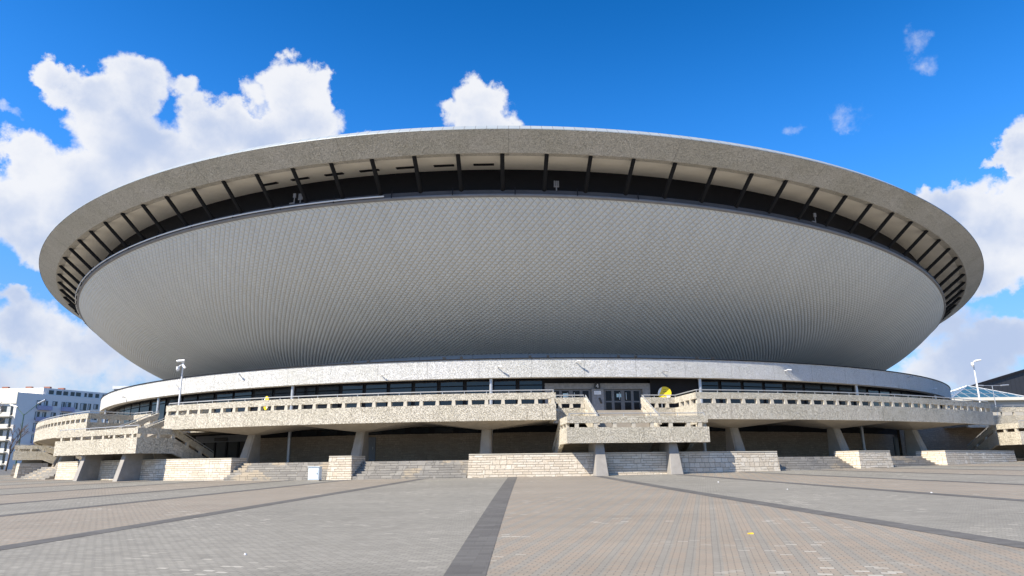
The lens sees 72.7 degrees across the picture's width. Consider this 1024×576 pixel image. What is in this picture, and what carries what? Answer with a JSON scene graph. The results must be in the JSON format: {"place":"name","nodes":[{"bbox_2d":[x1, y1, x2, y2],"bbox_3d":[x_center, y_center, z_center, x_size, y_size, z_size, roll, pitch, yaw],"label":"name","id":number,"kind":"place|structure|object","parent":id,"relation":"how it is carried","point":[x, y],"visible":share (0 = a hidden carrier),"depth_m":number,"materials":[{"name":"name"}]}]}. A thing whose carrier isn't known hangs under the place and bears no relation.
{"place":"outdoors","nodes":[
{"label":"outdoors","id":0,"kind":"place"},
{"bbox_2d":[0,469,11,474],"bbox_3d":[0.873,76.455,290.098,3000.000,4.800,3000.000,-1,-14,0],"label":"ground","id":1,"kind":"structure","parent":0,"point":[4,472],"depth_m":96.83,"materials":[{"name":"concrete"}]},
{"bbox_2d":[5,423,28,470],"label":"bare tree","id":2,"kind":"object","parent":1,"relation":"on","point":[17,442],"visible":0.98,"depth_m":105.88,"materials":[{"name":"brown plant"}]},
{"bbox_2d":[10,399,45,463],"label":"street lamp","id":3,"kind":"object","parent":1,"relation":"on","point":[12,405],"visible":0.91,"depth_m":108.49,"materials":[{"name":"grey metal"}]},
{"bbox_2d":[13,463,47,477],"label":"stone wall","id":4,"kind":"structure","parent":1,"relation":"on","point":[22,469],"depth_m":64.63,"materials":[{"name":"stone"}]},
{"bbox_2d":[10,464,51,475],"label":"stone wall","id":5,"kind":"structure","parent":1,"relation":"on","point":[13,469],"depth_m":71.73,"materials":[{"name":"stone"}]},
{"bbox_2d":[21,467,56,479],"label":"stone steps","id":6,"kind":"structure","parent":1,"relation":"on","point":[45,473],"depth_m":60.69,"materials":[{"name":"beige stone"}]},
{"bbox_2d":[12,444,81,464],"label":"stair landing","id":7,"kind":"object","parent":1,"relation":"on","point":[34,454],"visible":0.43,"depth_m":80.35,"materials":[{"name":"concrete"}]},
{"bbox_2d":[0,387,108,469],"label":"apartment block","id":8,"kind":"structure","parent":1,"relation":"on","point":[60,401],"depth_m":181.85,"materials":[{"name":"white paint"}]},
{"bbox_2d":[0,429,9,438],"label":"window","id":9,"kind":"structure","parent":8,"relation":"in","point":[1,431],"depth_m":176.84,"materials":[{"name":"grey glass"}]},
{"bbox_2d":[0,417,11,426],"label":"window","id":10,"kind":"structure","parent":8,"relation":"in","point":[10,418],"depth_m":177.58,"materials":[{"name":"grey glass"}]},
{"bbox_2d":[1,406,12,414],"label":"window","id":11,"kind":"structure","parent":8,"relation":"in","point":[3,407],"depth_m":178.34,"materials":[{"name":"grey glass"}]},
{"bbox_2d":[80,403,86,410],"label":"window","id":12,"kind":"structure","parent":8,"relation":"in","point":[83,406],"depth_m":192.43,"materials":[{"name":"blue glass"}]},
{"bbox_2d":[112,386,127,389],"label":"apartment block","id":13,"kind":"structure","parent":1,"relation":"on","point":[116,387],"depth_m":257.42,"materials":[{"name":"grey paint"}]},
{"bbox_2d":[53,411,213,481],"bbox_3d":[-29.723,12.579,54.859,11.000,6.319,6.892,-9,-17,30],"label":"stair landing","id":14,"kind":"object","parent":1,"relation":"on","point":[132,448],"visible":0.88,"depth_m":52.22,"materials":[{"name":"concrete"}]},
{"bbox_2d":[55,458,246,479],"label":"stone wall","id":15,"kind":"structure","parent":1,"relation":"on","point":[193,469],"depth_m":49.84,"materials":[{"name":"stone"}]},
{"bbox_2d":[223,462,328,480],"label":"stone steps","id":16,"kind":"structure","parent":1,"relation":"on","point":[269,471],"depth_m":46.92,"materials":[{"name":"beige stone"}]},
{"bbox_2d":[326,456,364,479],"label":"stone wall","id":17,"kind":"structure","parent":1,"relation":"on","point":[343,467],"depth_m":45.00,"materials":[{"name":"stone"}]},
{"bbox_2d":[352,460,468,479],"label":"stone steps","id":18,"kind":"structure","parent":1,"relation":"on","point":[367,470],"depth_m":44.95,"materials":[{"name":"grey stone"}]},
{"bbox_2d":[39,126,1023,462],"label":"arena","id":19,"kind":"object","parent":1,"relation":"on","point":[599,268],"visible":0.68,"depth_m":58.61,"materials":[{"name":"concrete"}]},
{"bbox_2d":[118,407,124,422],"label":"window","id":20,"kind":"structure","parent":19,"relation":"in","point":[122,409],"depth_m":71.81,"materials":[{"name":"black"}]},
{"bbox_2d":[124,405,131,423],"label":"window","id":21,"kind":"structure","parent":19,"relation":"in","point":[127,411],"depth_m":69.86,"materials":[{"name":"black"}]},
{"bbox_2d":[130,403,139,422],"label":"window","id":22,"kind":"structure","parent":19,"relation":"in","point":[136,410],"depth_m":68.24,"materials":[{"name":"black glass"}]},
{"bbox_2d":[139,401,149,414],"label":"window","id":23,"kind":"structure","parent":19,"relation":"in","point":[142,409],"depth_m":66.58,"materials":[{"name":"black glass"}]},
{"bbox_2d":[151,399,165,421],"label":"window","id":24,"kind":"structure","parent":19,"relation":"in","point":[162,406],"depth_m":64.27,"materials":[{"name":"grey glass"}]},
{"bbox_2d":[170,397,182,414],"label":"window","id":25,"kind":"structure","parent":19,"relation":"in","point":[171,399],"depth_m":62.95,"materials":[{"name":"black glass"}]},
{"bbox_2d":[183,395,197,404],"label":"window","id":26,"kind":"structure","parent":19,"relation":"in","point":[186,398],"depth_m":61.62,"materials":[{"name":"black glass"}]},
{"bbox_2d":[198,394,213,403],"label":"window","id":27,"kind":"structure","parent":19,"relation":"in","point":[206,396],"depth_m":60.46,"materials":[{"name":"black glass"}]},
{"bbox_2d":[216,392,232,412],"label":"window","id":28,"kind":"structure","parent":19,"relation":"in","point":[228,394],"depth_m":59.23,"materials":[{"name":"black glass"}]},
{"bbox_2d":[234,391,251,411],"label":"window","id":29,"kind":"structure","parent":19,"relation":"in","point":[241,393],"depth_m":58.24,"materials":[{"name":"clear glass"}]},
{"bbox_2d":[254,389,272,410],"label":"window","id":30,"kind":"structure","parent":19,"relation":"in","point":[268,391],"depth_m":57.38,"materials":[{"name":"black glass"}]},
{"bbox_2d":[274,388,290,409],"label":"window","id":31,"kind":"structure","parent":19,"relation":"in","point":[283,390],"depth_m":56.59,"materials":[{"name":"black glass"}]},
{"bbox_2d":[295,387,315,408],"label":"window","id":32,"kind":"structure","parent":19,"relation":"in","point":[300,389],"depth_m":55.85,"materials":[{"name":"black glass"}]},
{"bbox_2d":[301,431,316,435],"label":"lower window","id":33,"kind":"structure","parent":19,"relation":"in","point":[304,433],"depth_m":56.81,"materials":[{"name":"black glass"}]},
{"bbox_2d":[318,385,338,408],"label":"window","id":34,"kind":"structure","parent":19,"relation":"in","point":[321,388],"depth_m":55.18,"materials":[{"name":"black glass"}]},
{"bbox_2d":[115,379,544,423],"bbox_3d":[-24.266,13.477,72.404,53.642,2.800,40.446,-1,-14,0],"label":"window frame","id":35,"kind":"structure","parent":19,"relation":"in","point":[517,385],"depth_m":54.68,"materials":[{"name":"metal"}]},
{"bbox_2d":[322,430,337,434],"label":"lower window","id":36,"kind":"structure","parent":19,"relation":"in","point":[325,432],"depth_m":56.21,"materials":[{"name":"black glass"}]},
{"bbox_2d":[343,431,355,434],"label":"lower window","id":37,"kind":"structure","parent":19,"relation":"in","point":[344,432],"depth_m":55.70,"materials":[{"name":"black glass"}]},
{"bbox_2d":[342,384,362,407],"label":"window","id":38,"kind":"structure","parent":19,"relation":"in","point":[359,386],"depth_m":54.62,"materials":[{"name":"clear glass"}]},
{"bbox_2d":[368,437,375,460],"bbox_3d":[-11.175,12.739,54.760,0.880,1.950,0.143,-4,-15,13],"label":"service door","id":39,"kind":"structure","parent":19,"relation":"in","point":[372,440],"depth_m":54.76,"materials":[{"name":"grey paint"}]},
{"bbox_2d":[365,383,386,406],"bbox_3d":[-10.560,8.599,54.066,1.714,2.310,0.060,-4,-15,12],"label":"window","id":40,"kind":"structure","parent":19,"relation":"in","point":[384,385],"depth_m":54.14,"materials":[{"name":"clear glass"}]},
{"bbox_2d":[387,428,404,433],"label":"lower window","id":41,"kind":"structure","parent":19,"relation":"in","point":[402,430],"depth_m":54.77,"materials":[{"name":"black glass"}]},
{"bbox_2d":[390,382,411,405],"bbox_3d":[-8.586,8.474,53.669,1.714,2.310,0.060,-3,-15,10],"label":"window","id":42,"kind":"structure","parent":19,"relation":"in","point":[392,385],"depth_m":53.78,"materials":[{"name":"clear glass"}]},
{"bbox_2d":[411,428,428,432],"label":"lower window","id":43,"kind":"structure","parent":19,"relation":"in","point":[413,430],"depth_m":54.42,"materials":[{"name":"black glass"}]},
{"bbox_2d":[415,382,436,405],"bbox_3d":[-6.598,8.368,53.344,1.714,2.310,0.060,-3,-15,8],"label":"window","id":44,"kind":"structure","parent":19,"relation":"in","point":[417,384],"depth_m":53.45,"materials":[{"name":"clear glass"}]},
{"bbox_2d":[435,427,453,432],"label":"lower window","id":45,"kind":"structure","parent":19,"relation":"in","point":[447,429],"depth_m":54.14,"materials":[{"name":"black glass"}]},
{"bbox_2d":[441,381,462,404],"bbox_3d":[-4.598,8.280,53.089,1.714,2.310,0.060,-2,-15,6],"label":"window","id":46,"kind":"structure","parent":19,"relation":"in","point":[445,383],"depth_m":53.19,"materials":[{"name":"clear glass"}]},
{"bbox_2d":[459,428,477,431],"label":"lower window","id":47,"kind":"structure","parent":19,"relation":"in","point":[460,429],"depth_m":53.93,"materials":[{"name":"black glass"}]},
{"bbox_2d":[467,380,488,404],"bbox_3d":[-2.590,8.210,52.907,1.714,2.310,0.060,-2,-14,4],"label":"window","id":48,"kind":"structure","parent":19,"relation":"in","point":[469,383],"depth_m":53.02,"materials":[{"name":"black glass"}]},
{"bbox_2d":[493,380,515,403],"bbox_3d":[-0.576,8.158,52.797,1.714,2.310,0.060,-1,-14,2],"label":"window","id":49,"kind":"structure","parent":19,"relation":"in","point":[495,382],"depth_m":52.90,"materials":[{"name":"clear glass"}]},
{"bbox_2d":[519,380,541,403],"bbox_3d":[1.441,8.125,52.758,1.714,2.310,0.062,-1,-14,0],"label":"window","id":50,"kind":"structure","parent":19,"relation":"in","point":[522,382],"depth_m":52.85,"materials":[{"name":"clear glass"}]},
{"bbox_2d":[550,389,591,407],"bbox_3d":[4.506,8.664,53.065,3.169,1.852,0.200,0,-14,-3],"label":"door","id":51,"kind":"structure","parent":19,"relation":"in","point":[587,392],"depth_m":53.24,"materials":[{"name":"metal"}]},
{"bbox_2d":[603,389,641,409],"bbox_3d":[8.514,8.711,53.426,3.084,1.852,0.195,1,-15,-7],"label":"door","id":52,"kind":"structure","parent":19,"relation":"in","point":[630,399],"depth_m":53.47,"materials":[{"name":"metal"}]},
{"bbox_2d":[697,380,719,402],"bbox_3d":[15.416,8.415,54.506,1.744,2.310,0.060,3,-15,-14],"label":"window","id":53,"kind":"structure","parent":19,"relation":"in","point":[703,382],"depth_m":54.64,"materials":[{"name":"black glass"}]},
{"bbox_2d":[709,427,723,429],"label":"lower window","id":54,"kind":"structure","parent":19,"relation":"in","point":[710,428],"depth_m":55.75,"materials":[{"name":"black glass"}]},
{"bbox_2d":[721,381,740,402],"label":"window","id":55,"kind":"structure","parent":19,"relation":"in","point":[723,383],"depth_m":55.13,"materials":[{"name":"black glass"}]},
{"bbox_2d":[738,426,753,430],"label":"lower window","id":56,"kind":"structure","parent":19,"relation":"in","point":[750,428],"depth_m":56.63,"materials":[{"name":"black glass"}]},
{"bbox_2d":[743,382,763,403],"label":"window","id":57,"kind":"structure","parent":19,"relation":"in","point":[758,384],"depth_m":55.74,"materials":[{"name":"black glass"}]},
{"bbox_2d":[764,382,782,403],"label":"window","id":58,"kind":"structure","parent":19,"relation":"in","point":[767,384],"depth_m":56.41,"materials":[{"name":"black glass"}]},
{"bbox_2d":[767,426,780,430],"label":"lower window","id":59,"kind":"structure","parent":19,"relation":"in","point":[769,428],"depth_m":57.58,"materials":[{"name":"black glass"}]},
{"bbox_2d":[649,379,930,407],"bbox_3d":[32.450,12.926,72.782,43.494,2.800,39.667,-1,-14,0],"label":"window frame","id":60,"kind":"structure","parent":19,"relation":"in","point":[677,386],"depth_m":54.41,"materials":[{"name":"metal"}]},
{"bbox_2d":[785,383,803,403],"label":"window","id":61,"kind":"structure","parent":19,"relation":"in","point":[788,385],"depth_m":57.22,"materials":[{"name":"black glass"}]},
{"bbox_2d":[804,384,820,403],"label":"window","id":62,"kind":"structure","parent":19,"relation":"in","point":[808,386],"depth_m":58.03,"materials":[{"name":"black glass"}]},
{"bbox_2d":[822,385,836,404],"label":"window","id":63,"kind":"structure","parent":19,"relation":"in","point":[827,387],"depth_m":58.90,"materials":[{"name":"black glass"}]},
{"bbox_2d":[838,386,853,404],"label":"window","id":64,"kind":"structure","parent":19,"relation":"in","point":[843,388],"depth_m":59.90,"materials":[{"name":"black glass"}]},
{"bbox_2d":[853,387,867,405],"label":"window","id":65,"kind":"structure","parent":19,"relation":"in","point":[859,389],"depth_m":61.04,"materials":[{"name":"black glass"}]},
{"bbox_2d":[867,388,878,405],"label":"window","id":66,"kind":"structure","parent":19,"relation":"in","point":[869,390],"depth_m":62.05,"materials":[{"name":"black glass"}]},
{"bbox_2d":[879,389,889,405],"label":"window","id":67,"kind":"structure","parent":19,"relation":"in","point":[881,391],"depth_m":63.12,"materials":[{"name":"black glass"}]},
{"bbox_2d":[890,391,900,406],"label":"window","id":68,"kind":"structure","parent":19,"relation":"in","point":[892,392],"depth_m":64.35,"materials":[{"name":"black glass"}]},
{"bbox_2d":[901,392,909,406],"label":"window","id":69,"kind":"structure","parent":19,"relation":"in","point":[903,393],"depth_m":65.70,"materials":[{"name":"black glass"}]},
{"bbox_2d":[943,405,1023,427],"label":"terrace","id":70,"kind":"structure","parent":19,"relation":"on","point":[1002,418],"depth_m":63.03,"materials":[{"name":"concrete"}]},
{"bbox_2d":[467,451,780,477],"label":"stone wall","id":71,"kind":"structure","parent":1,"relation":"on","point":[541,464],"depth_m":43.86,"materials":[{"name":"stone"}]},
{"bbox_2d":[552,395,709,475],"bbox_3d":[7.648,10.032,46.614,9.100,6.319,6.892,1,-14,-5],"label":"stair landing","id":72,"kind":"object","parent":1,"relation":"on","point":[642,425],"visible":0.95,"depth_m":43.72,"materials":[{"name":"concrete"}]},
{"bbox_2d":[778,456,854,470],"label":"stone steps","id":73,"kind":"structure","parent":1,"relation":"on","point":[804,463],"depth_m":47.32,"materials":[{"name":"grey stone"}]},
{"bbox_2d":[834,450,893,467],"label":"stone wall","id":74,"kind":"structure","parent":1,"relation":"on","point":[871,459],"depth_m":47.86,"materials":[{"name":"stone"}]},
{"bbox_2d":[891,456,938,466],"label":"stone steps","id":75,"kind":"structure","parent":1,"relation":"on","point":[900,461],"depth_m":50.71,"materials":[{"name":"grey stone"}]},
{"bbox_2d":[916,450,1016,464],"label":"stone wall","id":76,"kind":"structure","parent":1,"relation":"on","point":[951,457],"depth_m":52.15,"materials":[{"name":"stone"}]},
{"bbox_2d":[948,397,1023,414],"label":"pavilion","id":77,"kind":"structure","parent":1,"relation":"on","point":[1008,400],"depth_m":124.13,"materials":[{"name":"beige paint"}]},
{"bbox_2d":[950,385,1023,397],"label":"glass pyramid","id":78,"kind":"object","parent":77,"relation":"on","point":[966,391],"visible":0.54,"depth_m":127.50,"materials":[{"name":"blue glass"}]},
{"bbox_2d":[975,384,1008,414],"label":"street lamp","id":79,"kind":"object","parent":1,"relation":"on","point":[993,391],"visible":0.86,"depth_m":120.75,"materials":[{"name":"metal"}]},
{"bbox_2d":[967,420,1023,457],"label":"stair landing","id":80,"kind":"object","parent":1,"relation":"on","point":[1005,440],"visible":0.8,"depth_m":59.26,"materials":[{"name":"concrete"}]},
{"bbox_2d":[970,369,1023,395],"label":"conference hall","id":81,"kind":"structure","parent":1,"relation":"on","point":[1014,381],"depth_m":169.14,"materials":[{"name":"metal"}]},
{"bbox_2d":[0,479,34,480],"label":"pavement","id":82,"kind":"structure","parent":0,"point":[14,479],"depth_m":59.23,"materials":[{"name":"grey stone"}]},
{"bbox_2d":[0,479,60,482],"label":"pavement","id":83,"kind":"structure","parent":0,"point":[28,480],"depth_m":55.18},
{"bbox_2d":[0,480,101,484],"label":"pavement","id":84,"kind":"structure","parent":0,"point":[17,483],"depth_m":51.19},
{"bbox_2d":[0,480,153,488],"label":"pavement","id":85,"kind":"structure","parent":0,"point":[48,484],"depth_m":46.64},
{"bbox_2d":[0,480,213,494],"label":"pavement","id":86,"kind":"structure","parent":0,"point":[40,489],"depth_m":41.63,"materials":[{"name":"grey stone"}]},
{"bbox_2d":[9,480,159,488],"bbox_3d":[-41.348,5.328,12.209,1.562,2.127,89.069,-7,-16,22],"label":"paving strip","id":87,"kind":"object","parent":86,"relation":"on","point":[81,484],"visible":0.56,"depth_m":44.93,"materials":[{"name":"grey stone"}]},
{"bbox_2d":[33,411,208,466],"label":"terrace","id":88,"kind":"structure","parent":0,"point":[46,431],"depth_m":60.88,"materials":[{"name":"concrete"}]},
{"bbox_2d":[0,480,283,503],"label":"pavement","id":89,"kind":"structure","parent":0,"point":[14,498],"depth_m":35.38,"materials":[{"name":"grey stone"}]},
{"bbox_2d":[4,480,219,494],"bbox_3d":[-32.292,4.346,8.736,1.632,2.132,89.077,-5,-15,17],"label":"paving strip","id":90,"kind":"object","parent":89,"relation":"on","point":[108,487],"visible":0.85,"depth_m":38.78,"materials":[{"name":"grey stone"}]},
{"bbox_2d":[0,480,338,514],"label":"pavement","id":91,"kind":"structure","parent":0,"point":[44,505],"depth_m":29.32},
{"bbox_2d":[0,480,290,504],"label":"paving strip","id":92,"kind":"object","parent":91,"relation":"on","point":[134,493],"visible":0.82,"depth_m":32.62,"materials":[{"name":"grey stone"}]},
{"bbox_2d":[0,480,346,516],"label":"paving strip","id":93,"kind":"object","parent":91,"relation":"on","point":[153,500],"visible":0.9,"depth_m":26.85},
{"bbox_2d":[307,466,322,480],"bbox_3d":[-12.417,11.729,43.846,0.800,0.930,0.520,-3,-15,8],"label":"utility cabinet","id":94,"kind":"object","parent":91,"relation":"on","point":[314,473],"visible":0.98,"depth_m":43.65,"materials":[{"name":"metal"}]},
{"bbox_2d":[0,479,413,545],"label":"pavement","id":95,"kind":"structure","parent":0,"point":[21,528],"depth_m":21.83,"materials":[{"name":"grey stone"}]},
{"bbox_2d":[0,479,422,549],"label":"paving strip","id":96,"kind":"object","parent":95,"relation":"on","point":[16,545],"visible":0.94,"depth_m":17.97,"materials":[{"name":"grey stone"}]},
{"bbox_2d":[0,477,507,575],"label":"pavement","id":97,"kind":"structure","parent":0,"point":[424,527],"depth_m":13.65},
{"bbox_2d":[443,477,516,575],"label":"paving strip","id":98,"kind":"object","parent":97,"relation":"on","point":[473,556],"visible":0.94,"depth_m":12.97,"materials":[{"name":"grey stone"}]},
{"bbox_2d":[164,389,585,462],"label":"terrace","id":99,"kind":"structure","parent":0,"point":[486,418],"depth_m":47.90,"materials":[{"name":"concrete"}]},
{"bbox_2d":[176,359,185,404],"bbox_3d":[-25.492,7.712,53.333,0.786,4.494,0.534,-1,-14,0],"label":"camera mast","id":100,"kind":"object","parent":99,"relation":"on","point":[182,364],"visible":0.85,"depth_m":53.56,"materials":[{"name":"white metal"}]},
{"bbox_2d":[0,0,1023,392],"label":"sky","id":101,"kind":"structure","parent":0,"point":[924,99],"materials":[{"name":"blue"}]},
{"bbox_2d":[486,476,1023,575],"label":"pavement","id":102,"kind":"structure","parent":0,"point":[574,526],"depth_m":12.33,"materials":[{"name":"grey stone"}]},
{"bbox_2d":[595,476,1023,547],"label":"paving strip","id":103,"kind":"object","parent":102,"relation":"on","point":[1006,542],"visible":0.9,"depth_m":15.39,"materials":[{"name":"grey stone"}]},
{"bbox_2d":[606,474,1023,541],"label":"pavement","id":104,"kind":"structure","parent":0,"point":[998,518],"depth_m":19.57,"materials":[{"name":"grey stone"}]},
{"bbox_2d":[643,389,993,456],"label":"terrace","id":105,"kind":"structure","parent":0,"point":[732,418],"depth_m":50.30,"materials":[{"name":"concrete"}]},
{"bbox_2d":[658,387,670,407],"bbox_3d":[11.631,8.480,52.864,1.000,1.950,0.136,-3,-15,10],"label":"round sign","id":106,"kind":"object","parent":105,"relation":"on","point":[664,390],"visible":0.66,"depth_m":52.95,"materials":[{"name":"yellow metal"}]},
{"bbox_2d":[971,359,981,410],"bbox_3d":[40.301,8.519,59.927,0.956,4.759,0.484,-1,-14,0],"label":"camera mast","id":107,"kind":"object","parent":105,"relation":"on","point":[972,364],"visible":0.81,"depth_m":60.17,"materials":[{"name":"white metal"}]},
{"bbox_2d":[686,472,1023,498],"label":"pavement","id":108,"kind":"structure","parent":0,"point":[991,490],"depth_m":28.26,"materials":[{"name":"grey stone"}]},
{"bbox_2d":[674,474,1023,500],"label":"paving strip","id":109,"kind":"object","parent":108,"relation":"on","point":[870,488],"visible":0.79,"depth_m":25.29,"materials":[{"name":"grey stone"}]},
{"bbox_2d":[760,470,1023,483],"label":"pavement","id":110,"kind":"structure","parent":0,"point":[978,478],"depth_m":34.88,"materials":[{"name":"grey stone"}]},
{"bbox_2d":[747,472,1023,484],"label":"paving strip","id":111,"kind":"object","parent":110,"relation":"on","point":[894,478],"visible":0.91,"depth_m":31.91,"materials":[{"name":"grey stone"}]},
{"bbox_2d":[824,468,1023,474],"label":"pavement","id":112,"kind":"structure","parent":0,"point":[991,472],"depth_m":40.36,"materials":[{"name":"grey stone"}]},
{"bbox_2d":[826,470,1023,475],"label":"paving strip","id":113,"kind":"object","parent":112,"relation":"on","point":[932,473],"visible":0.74,"depth_m":37.29,"materials":[{"name":"grey stone"}]},
{"bbox_2d":[908,468,1023,470],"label":"paving strip","id":114,"kind":"object","parent":112,"relation":"on","point":[965,469],"visible":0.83,"depth_m":41.86,"materials":[{"name":"grey stone"}]},
{"bbox_2d":[889,466,1023,469],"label":"pavement","id":115,"kind":"structure","parent":0,"point":[976,467],"depth_m":44.82,"materials":[{"name":"grey stone"}]},
{"bbox_2d":[929,464,1023,466],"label":"pavement","id":116,"kind":"structure","parent":0,"point":[1021,465],"depth_m":49.27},
{"bbox_2d":[982,462,1023,463],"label":"pavement","id":117,"kind":"structure","parent":0,"point":[1006,463],"depth_m":52.32,"materials":[{"name":"grey stone"}]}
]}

